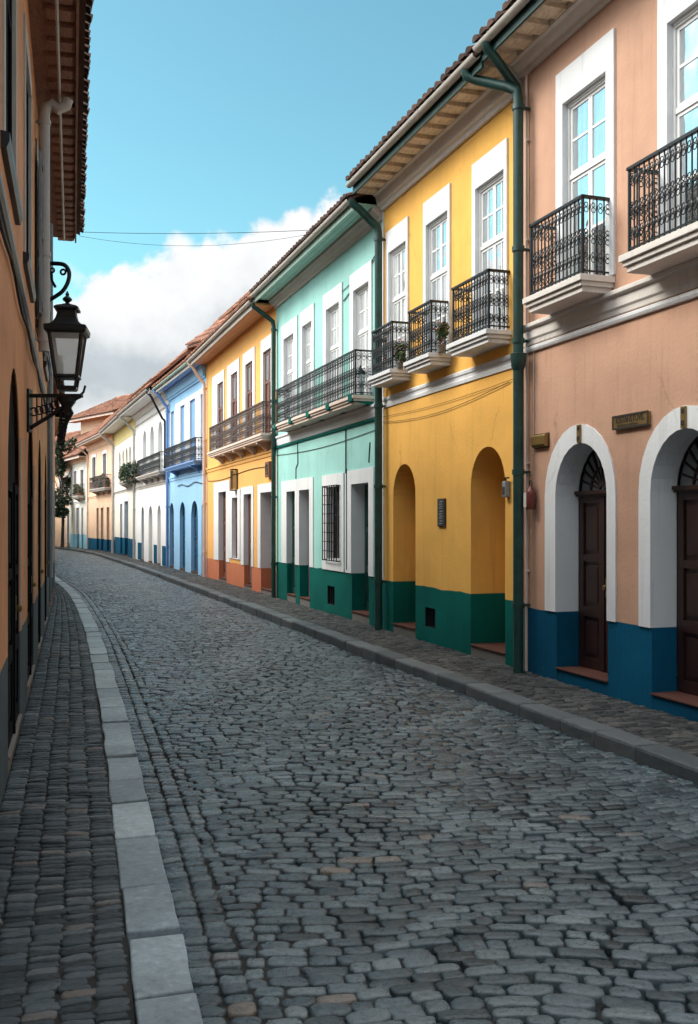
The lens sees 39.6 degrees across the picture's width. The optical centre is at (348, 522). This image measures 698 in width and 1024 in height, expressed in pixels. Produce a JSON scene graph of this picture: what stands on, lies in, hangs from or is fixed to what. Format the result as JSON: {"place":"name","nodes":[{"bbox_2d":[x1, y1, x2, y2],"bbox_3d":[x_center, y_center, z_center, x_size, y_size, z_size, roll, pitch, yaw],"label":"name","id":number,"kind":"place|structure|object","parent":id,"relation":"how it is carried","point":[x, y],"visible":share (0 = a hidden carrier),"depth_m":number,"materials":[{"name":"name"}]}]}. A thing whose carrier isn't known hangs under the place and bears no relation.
{"place":"outdoors","nodes":[
{"label":"outdoors","id":0,"kind":"place"},
{"bbox_2d":[0,583,134,1023],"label":"pavement","id":1,"kind":"structure","parent":0,"point":[64,955],"depth_m":5.45,"materials":[{"name":"grey stone"},{"name":"stone"}]},
{"bbox_2d":[0,0,93,807],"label":"ochre house","id":2,"kind":"structure","parent":1,"relation":"on","point":[45,56],"depth_m":10.77,"materials":[{"name":"orange paint"}]},
{"bbox_2d":[0,0,22,224],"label":"window","id":3,"kind":"structure","parent":2,"relation":"in","point":[8,132],"depth_m":7.46,"materials":[{"name":"wood"}]},
{"bbox_2d":[8,380,21,748],"bbox_3d":[-2.787,0.239,8.021,0.148,3.018,1.716,0,0,-16],"label":"door","id":4,"kind":"structure","parent":2,"relation":"in","point":[14,607],"depth_m":8.00,"materials":[{"name":"brown wood"}]},
{"bbox_2d":[23,13,35,302],"bbox_3d":[-3.397,-3.735,10.198,0.132,2.470,1.768,0,0,-16],"label":"window","id":5,"kind":"structure","parent":2,"relation":"in","point":[27,79],"depth_m":10.39,"materials":[{"name":"wood"}]},
{"bbox_2d":[27,436,35,681],"bbox_3d":[-3.663,0.274,11.096,0.148,2.948,1.664,0,0,-16],"label":"door","id":6,"kind":"structure","parent":2,"relation":"in","point":[30,584],"depth_m":11.07,"materials":[{"name":"brown wood"}]},
{"bbox_2d":[31,463,43,643],"bbox_3d":[-4.518,0.274,14.096,0.148,2.948,1.456,0,0,-16],"label":"door","id":7,"kind":"structure","parent":2,"relation":"in","point":[40,570],"depth_m":14.07,"materials":[{"name":"brown wood"}]},
{"bbox_2d":[35,139,42,343],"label":"window","id":8,"kind":"structure","parent":2,"relation":"in","point":[39,161],"depth_m":12.45,"materials":[{"name":"wood"}]},
{"bbox_2d":[39,464,48,620],"bbox_3d":[-5.402,0.274,17.196,0.148,2.948,1.456,0,0,-16],"label":"door","id":9,"kind":"structure","parent":2,"relation":"in","point":[39,464],"depth_m":17.17,"materials":[{"name":"brown wood"}]},
{"bbox_2d":[43,258,51,381],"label":"window","id":10,"kind":"structure","parent":2,"relation":"in","point":[46,355],"depth_m":16.92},
{"bbox_2d":[38,261,70,310],"bbox_3d":[-4.155,-3.310,13.600,0.512,0.704,0.060,0,0,0],"label":"scroll bracket","id":11,"kind":"object","parent":2,"relation":"attached to","point":[67,270],"visible":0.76,"depth_m":13.58,"materials":[{"name":"metal"}]},
{"bbox_2d":[27,291,89,444],"bbox_3d":[-3.077,-1.622,10.182,0.654,1.630,0.430,0,0,-9],"label":"street lamp","id":12,"kind":"object","parent":2,"relation":"attached to","point":[67,332],"visible":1,"depth_m":10.10,"materials":[{"name":"metal"}]},
{"bbox_2d":[48,377,64,618],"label":"house","id":13,"kind":"structure","parent":1,"relation":"on","point":[51,587],"depth_m":24.04,"materials":[{"name":"paint"}]},
{"bbox_2d":[55,407,64,436],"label":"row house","id":14,"kind":"structure","parent":1,"relation":"on","point":[56,422],"depth_m":27.22,"materials":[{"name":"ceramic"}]},
{"bbox_2d":[118,469,122,479],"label":"balcony plant","id":15,"kind":"object","parent":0,"point":[119,476],"visible":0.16,"depth_m":49.65,"materials":[{"name":"green plant"}]},
{"bbox_2d":[53,0,507,432],"label":"sky","id":16,"kind":"structure","parent":0,"point":[223,119],"materials":[{"name":"blue"}]},
{"bbox_2d":[356,365,364,393],"bbox_3d":[0.199,-2.470,16.921,0.200,0.540,0.190,0,0,-19],"label":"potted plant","id":17,"kind":"object","parent":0,"point":[359,379],"visible":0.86,"depth_m":16.86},
{"bbox_2d":[55,549,697,1023],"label":"road","id":18,"kind":"structure","parent":0,"point":[345,837],"depth_m":5.91,"materials":[{"name":"grey stone"}]},
{"bbox_2d":[56,546,697,756],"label":"pavement","id":19,"kind":"structure","parent":0,"point":[669,730],"depth_m":11.39,"materials":[{"name":"stone"}]},
{"bbox_2d":[55,437,77,547],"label":"tree","id":20,"kind":"object","parent":19,"relation":"on","point":[61,501],"visible":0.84,"depth_m":68.87,"materials":[{"name":"green plant"}]},
{"bbox_2d":[55,430,80,444],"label":"corner house","id":21,"kind":"structure","parent":19,"relation":"on","point":[69,435],"depth_m":79.93,"materials":[{"name":"tile"}]},
{"bbox_2d":[55,431,89,546],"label":"apricot house","id":22,"kind":"structure","parent":19,"relation":"on","point":[58,520],"depth_m":71.72,"materials":[{"name":"beige paint"}]},
{"bbox_2d":[62,433,103,548],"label":"ivory house","id":23,"kind":"structure","parent":19,"relation":"on","point":[78,507],"depth_m":67.17,"materials":[{"name":"white paint"}]},
{"bbox_2d":[73,468,76,494],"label":"window","id":24,"kind":"structure","parent":23,"relation":"in","point":[75,469],"depth_m":68.75,"materials":[{"name":"white wood"}]},
{"bbox_2d":[72,483,82,495],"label":"balcony plant","id":25,"kind":"object","parent":23,"relation":"on","point":[80,491],"visible":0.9,"depth_m":66.06,"materials":[{"name":"green plant"}]},
{"bbox_2d":[80,466,83,493],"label":"window","id":26,"kind":"structure","parent":23,"relation":"in","point":[81,468],"depth_m":66.89,"materials":[{"name":"white wood"}]},
{"bbox_2d":[75,407,130,552],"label":"peach house","id":27,"kind":"structure","parent":19,"relation":"on","point":[96,444],"depth_m":60.62,"materials":[{"name":"beige paint"}]},
{"bbox_2d":[91,453,96,488],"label":"window","id":28,"kind":"structure","parent":27,"relation":"in","point":[93,457],"depth_m":63.43,"materials":[{"name":"white wood"}]},
{"bbox_2d":[99,473,109,488],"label":"balcony plant","id":29,"kind":"object","parent":27,"relation":"on","point":[107,478],"visible":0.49,"depth_m":57.91,"materials":[{"name":"green plant"}]},
{"bbox_2d":[102,449,106,473],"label":"window","id":30,"kind":"structure","parent":27,"relation":"in","point":[104,453],"depth_m":59.92,"materials":[{"name":"white wood"}]},
{"bbox_2d":[98,405,134,557],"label":"cream house","id":31,"kind":"structure","parent":19,"relation":"on","point":[118,428],"depth_m":52.29,"materials":[{"name":"paint"}]},
{"bbox_2d":[119,452,120,481],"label":"window","id":32,"kind":"structure","parent":31,"relation":"in","point":[119,452],"depth_m":54.28,"materials":[{"name":"beige paint"}]},
{"bbox_2d":[120,462,131,483],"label":"balcony plant","id":33,"kind":"object","parent":31,"relation":"on","point":[123,469],"visible":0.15,"depth_m":47.43,"materials":[{"name":"green plant"}]},
{"bbox_2d":[126,447,127,463],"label":"window","id":34,"kind":"structure","parent":31,"relation":"in","point":[126,447],"depth_m":51.30,"materials":[{"name":"beige paint"}]},
{"bbox_2d":[127,502,127,554],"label":"door","id":35,"kind":"structure","parent":31,"relation":"in","point":[127,502],"depth_m":51.85,"materials":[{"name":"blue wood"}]},
{"bbox_2d":[129,445,130,463],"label":"window","id":36,"kind":"structure","parent":31,"relation":"in","point":[130,445],"depth_m":49.93,"materials":[{"name":"beige paint"}]},
{"bbox_2d":[152,359,205,575],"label":"blue house","id":37,"kind":"structure","parent":19,"relation":"on","point":[180,385],"depth_m":35.20,"materials":[{"name":"paint"}]},
{"bbox_2d":[170,410,174,464],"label":"window","id":38,"kind":"structure","parent":37,"relation":"in","point":[172,415],"depth_m":38.18,"materials":[{"name":"white paint"}]},
{"bbox_2d":[173,512,173,565],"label":"door","id":39,"kind":"structure","parent":37,"relation":"in","point":[173,512],"depth_m":38.39,"materials":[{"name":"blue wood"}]},
{"bbox_2d":[180,404,184,462],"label":"window","id":40,"kind":"structure","parent":37,"relation":"in","point":[182,409],"depth_m":36.25,"materials":[{"name":"blue paint"}]},
{"bbox_2d":[183,507,184,568],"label":"door","id":41,"kind":"structure","parent":37,"relation":"in","point":[184,507],"depth_m":36.35,"materials":[{"name":"blue wood"}]},
{"bbox_2d":[189,398,195,460],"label":"window","id":42,"kind":"structure","parent":37,"relation":"in","point":[192,404],"depth_m":34.50,"materials":[{"name":"blue paint"}]},
{"bbox_2d":[195,505,197,571],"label":"door","id":43,"kind":"structure","parent":37,"relation":"in","point":[196,513],"depth_m":34.20,"materials":[{"name":"blue wood"}]},
{"bbox_2d":[200,394,202,459],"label":"window","id":44,"kind":"structure","parent":37,"relation":"in","point":[201,396],"depth_m":32.90,"materials":[{"name":"white paint"}]},
{"bbox_2d":[116,287,252,570],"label":"white house","id":45,"kind":"structure","parent":19,"relation":"on","point":[145,408],"depth_m":42.29,"materials":[{"name":"paint"}]},
{"bbox_2d":[124,460,140,483],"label":"balcony plant","id":46,"kind":"object","parent":45,"relation":"on","point":[130,472],"visible":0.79,"depth_m":45.51,"materials":[{"name":"green plant"}]},
{"bbox_2d":[143,430,146,474],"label":"window","id":47,"kind":"structure","parent":45,"relation":"in","point":[144,434],"depth_m":45.17,"materials":[{"name":"white paint"}]},
{"bbox_2d":[150,425,153,470],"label":"window","id":48,"kind":"structure","parent":45,"relation":"in","point":[152,429],"depth_m":43.15,"materials":[{"name":"white paint"}]},
{"bbox_2d":[158,420,162,469],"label":"window","id":49,"kind":"structure","parent":45,"relation":"in","point":[160,431],"depth_m":41.06,"materials":[{"name":"white paint"}]},
{"bbox_2d":[185,295,276,595],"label":"orange house","id":50,"kind":"structure","parent":19,"relation":"on","point":[232,350],"depth_m":26.97,"materials":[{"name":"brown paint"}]},
{"bbox_2d":[212,369,224,448],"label":"window","id":51,"kind":"structure","parent":50,"relation":"in","point":[218,381],"depth_m":30.11,"materials":[{"name":"white wood"}]},
{"bbox_2d":[223,492,225,576],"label":"door","id":52,"kind":"structure","parent":50,"relation":"in","point":[224,493],"depth_m":29.98,"materials":[{"name":"brown wood"}]},
{"bbox_2d":[227,358,239,443],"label":"window","id":53,"kind":"structure","parent":50,"relation":"in","point":[233,370],"depth_m":28.10,"materials":[{"name":"white wood"}]},
{"bbox_2d":[230,469,237,490],"bbox_3d":[-3.268,-1.196,27.488,0.180,0.620,0.240,0,0,-19],"label":"wall lantern","id":54,"kind":"object","parent":50,"relation":"attached to","point":[233,479],"depth_m":27.40,"materials":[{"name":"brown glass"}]},
{"bbox_2d":[229,489,240,559],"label":"window","id":55,"kind":"structure","parent":50,"relation":"in","point":[234,496],"depth_m":28.06,"materials":[{"name":"white wood"}]},
{"bbox_2d":[243,346,255,435],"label":"window","id":56,"kind":"structure","parent":50,"relation":"in","point":[249,358],"depth_m":26.01,"materials":[{"name":"white wood"}]},
{"bbox_2d":[249,494,251,583],"bbox_3d":[-2.614,0.459,26.241,0.148,2.478,0.923,0,0,-19],"label":"door","id":57,"kind":"structure","parent":50,"relation":"in","point":[250,568],"depth_m":26.57,"materials":[{"name":"brown wood"}]},
{"bbox_2d":[261,334,270,432],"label":"window","id":58,"kind":"structure","parent":50,"relation":"in","point":[266,342],"depth_m":24.37,"materials":[{"name":"white wood"}]},
{"bbox_2d":[265,461,270,477],"bbox_3d":[-1.977,-1.294,23.792,0.108,0.380,0.400,0,0,-19],"label":"meter box","id":59,"kind":"object","parent":50,"relation":"attached to","point":[268,469],"visible":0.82,"depth_m":23.64,"materials":[{"name":"brown metal"}]},
{"bbox_2d":[249,191,385,630],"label":"teal house","id":60,"kind":"structure","parent":19,"relation":"on","point":[320,288],"depth_m":19.07,"materials":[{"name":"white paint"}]},
{"bbox_2d":[81,233,312,245],"bbox_3d":[-2.909,-5.405,18.400,4.764,0.338,0.007,0,0,11],"label":"overhead wire","id":61,"kind":"object","parent":60,"relation":"attached to","point":[201,245],"visible":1,"depth_m":18.36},
{"bbox_2d":[89,230,306,233],"bbox_3d":[-2.899,-5.521,18.350,4.766,0.209,0.010,0,0,10],"label":"overhead wire","id":62,"kind":"object","parent":60,"relation":"attached to","point":[193,233],"visible":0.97,"depth_m":18.38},
{"bbox_2d":[281,315,297,420],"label":"window","id":63,"kind":"structure","parent":60,"relation":"in","point":[289,331],"depth_m":22.29,"materials":[{"name":"white paint"}]},
{"bbox_2d":[292,492,295,593],"bbox_3d":[-1.193,0.459,22.040,0.148,2.358,0.723,0,0,-19],"label":"door","id":64,"kind":"structure","parent":60,"relation":"in","point":[293,493],"depth_m":22.29,"materials":[{"name":"grey wood"}]},
{"bbox_2d":[300,303,314,414],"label":"window","id":65,"kind":"structure","parent":60,"relation":"in","point":[307,316],"depth_m":20.94,"materials":[{"name":"white paint"}]},
{"bbox_2d":[308,490,309,596],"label":"door","id":66,"kind":"structure","parent":60,"relation":"in","point":[308,490],"depth_m":21.36,"materials":[{"name":"grey wood"}]},
{"bbox_2d":[323,282,342,405],"bbox_3d":[-0.260,-3.390,19.053,0.160,2.380,1.217,0,0,-19],"label":"window","id":67,"kind":"structure","parent":60,"relation":"in","point":[333,299],"depth_m":19.24,"materials":[{"name":"white paint"}]},
{"bbox_2d":[322,473,344,561],"bbox_3d":[-0.261,-0.089,19.030,0.315,1.702,1.376,0,0,-19],"label":"window","id":68,"kind":"structure","parent":60,"relation":"in","point":[333,485],"depth_m":19.11,"materials":[{"name":"white wood"}]},
{"bbox_2d":[349,260,372,394],"bbox_3d":[0.273,-3.390,17.481,0.160,2.380,1.179,0,0,-19],"label":"window","id":69,"kind":"structure","parent":60,"relation":"in","point":[361,281],"depth_m":17.61,"materials":[{"name":"white paint"}]},
{"bbox_2d":[365,484,368,610],"bbox_3d":[0.471,0.459,17.613,0.098,2.358,0.940,0,0,-19],"label":"door","id":70,"kind":"structure","parent":60,"relation":"in","point":[366,485],"depth_m":17.96,"materials":[{"name":"grey wood"}]},
{"bbox_2d":[345,44,530,673],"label":"yellow house","id":71,"kind":"structure","parent":19,"relation":"on","point":[437,172],"depth_m":13.55,"materials":[{"name":"paint"}]},
{"bbox_2d":[386,216,408,368],"bbox_3d":[0.835,-3.620,15.790,0.140,2.440,0.966,0,0,-19],"label":"window","id":72,"kind":"structure","parent":71,"relation":"in","point":[397,238],"depth_m":15.88,"materials":[{"name":"white paint"}]},
{"bbox_2d":[393,339,407,368],"bbox_3d":[0.800,-2.631,15.191,0.256,0.461,0.424,0,0,-19],"label":"potted plant","id":73,"kind":"object","parent":71,"relation":"on","point":[401,352],"visible":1,"depth_m":15.13,"materials":[{"name":"green plant"}]},
{"bbox_2d":[423,183,450,353],"bbox_3d":[1.344,-3.620,14.288,0.140,2.440,0.958,0,0,-19],"label":"window","id":74,"kind":"structure","parent":71,"relation":"in","point":[437,209],"depth_m":14.36,"materials":[{"name":"white paint"}]},
{"bbox_2d":[433,320,449,352],"bbox_3d":[1.310,-2.626,13.681,0.221,0.452,0.317,0,0,-19],"label":"potted plant","id":75,"kind":"object","parent":71,"relation":"on","point":[441,333],"visible":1,"depth_m":13.64,"materials":[{"name":"green plant"}]},
{"bbox_2d":[437,498,445,525],"bbox_3d":[1.348,-0.141,14.100,0.034,0.405,0.253,0,0,-19],"label":"wall plaque","id":76,"kind":"object","parent":71,"relation":"attached to","point":[441,511],"visible":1,"depth_m":14.07,"materials":[{"name":"grey metal"}]},
{"bbox_2d":[472,138,508,333],"bbox_3d":[1.889,-3.620,12.683,0.140,2.440,0.994,0,0,-19],"label":"window","id":77,"kind":"structure","parent":71,"relation":"in","point":[490,174],"depth_m":12.70,"materials":[{"name":"white paint"}]},
{"bbox_2d":[502,477,509,496],"bbox_3d":[1.983,-0.440,12.164,0.075,0.252,0.150,0,0,-19],"label":"wall fixture","id":78,"kind":"object","parent":71,"relation":"attached to","point":[505,488],"depth_m":12.15,"materials":[{"name":"grey metal"}]},
{"bbox_2d":[472,0,697,721],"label":"pink house","id":79,"kind":"structure","parent":19,"relation":"on","point":[610,298],"depth_m":10.03,"materials":[{"name":"paint"}]},
{"bbox_2d":[524,480,535,508],"bbox_3d":[2.166,-0.326,11.530,0.136,0.350,0.116,0,0,-19],"label":"wall bell","id":80,"kind":"object","parent":79,"relation":"attached to","point":[530,498],"depth_m":11.48,"materials":[{"name":"red paint"}]},
{"bbox_2d":[531,432,549,448],"bbox_3d":[2.244,-0.958,11.402,0.070,0.173,0.341,0,0,-19],"label":"plaque","id":81,"kind":"object","parent":79,"relation":"attached to","point":[539,441],"visible":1,"depth_m":11.33,"materials":[{"name":"gold metal"}]},
{"bbox_2d":[576,424,580,442],"bbox_3d":[2.516,-0.968,10.611,0.026,0.200,0.070,0,0,-19],"label":"number plate","id":82,"kind":"object","parent":79,"relation":"attached to","point":[578,433],"visible":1,"depth_m":10.60,"materials":[{"name":"gold metal"}]},
{"bbox_2d":[556,28,615,282],"bbox_3d":[2.616,-3.830,10.554,0.150,2.540,1.142,0,0,-19],"label":"window","id":83,"kind":"structure","parent":79,"relation":"in","point":[586,88],"depth_m":10.53,"materials":[{"name":"white paint"}]},
{"bbox_2d":[579,495,607,672],"bbox_3d":[2.825,0.682,10.716,0.148,1.952,1.026,0,0,-19],"label":"door","id":84,"kind":"structure","parent":79,"relation":"in","point":[593,625],"depth_m":10.94,"materials":[{"name":"brown wood"}]},
{"bbox_2d":[612,410,650,429],"bbox_3d":[2.830,-1.018,9.719,0.041,0.144,0.601,0,0,-19],"label":"plaque","id":85,"kind":"object","parent":79,"relation":"attached to","point":[634,419],"visible":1,"depth_m":9.68,"materials":[{"name":"gold metal"}]},
{"bbox_2d":[657,0,697,238],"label":"window","id":86,"kind":"structure","parent":79,"relation":"in","point":[677,20],"depth_m":9.14,"materials":[{"name":"white paint"}]},
{"bbox_2d":[680,406,686,427],"bbox_3d":[3.084,-0.968,8.936,0.026,0.200,0.070,0,0,-19],"label":"number plate","id":87,"kind":"object","parent":79,"relation":"attached to","point":[683,416],"visible":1,"depth_m":8.92,"materials":[{"name":"gold metal"}]},
{"bbox_2d":[677,491,697,695],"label":"door","id":88,"kind":"structure","parent":79,"relation":"in","point":[687,502],"depth_m":9.39,"materials":[{"name":"brown wood"}]},
{"label":"ground","id":89,"kind":"structure","parent":0,"visible":0},
{"bbox_2d":[69,393,132,452],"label":"set back house","id":90,"kind":"structure","parent":89,"relation":"on","point":[89,419],"depth_m":75.09,"materials":[{"name":"tile"}]},
{"bbox_2d":[55,576,202,1023],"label":"kerb","id":91,"kind":"structure","parent":89,"relation":"on","point":[162,989],"depth_m":5.18,"materials":[{"name":"grey stone"}]},
{"bbox_2d":[55,546,697,784],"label":"kerb","id":92,"kind":"structure","parent":89,"relation":"on","point":[654,755],"depth_m":10.25,"materials":[{"name":"grey stone"}]}
]}

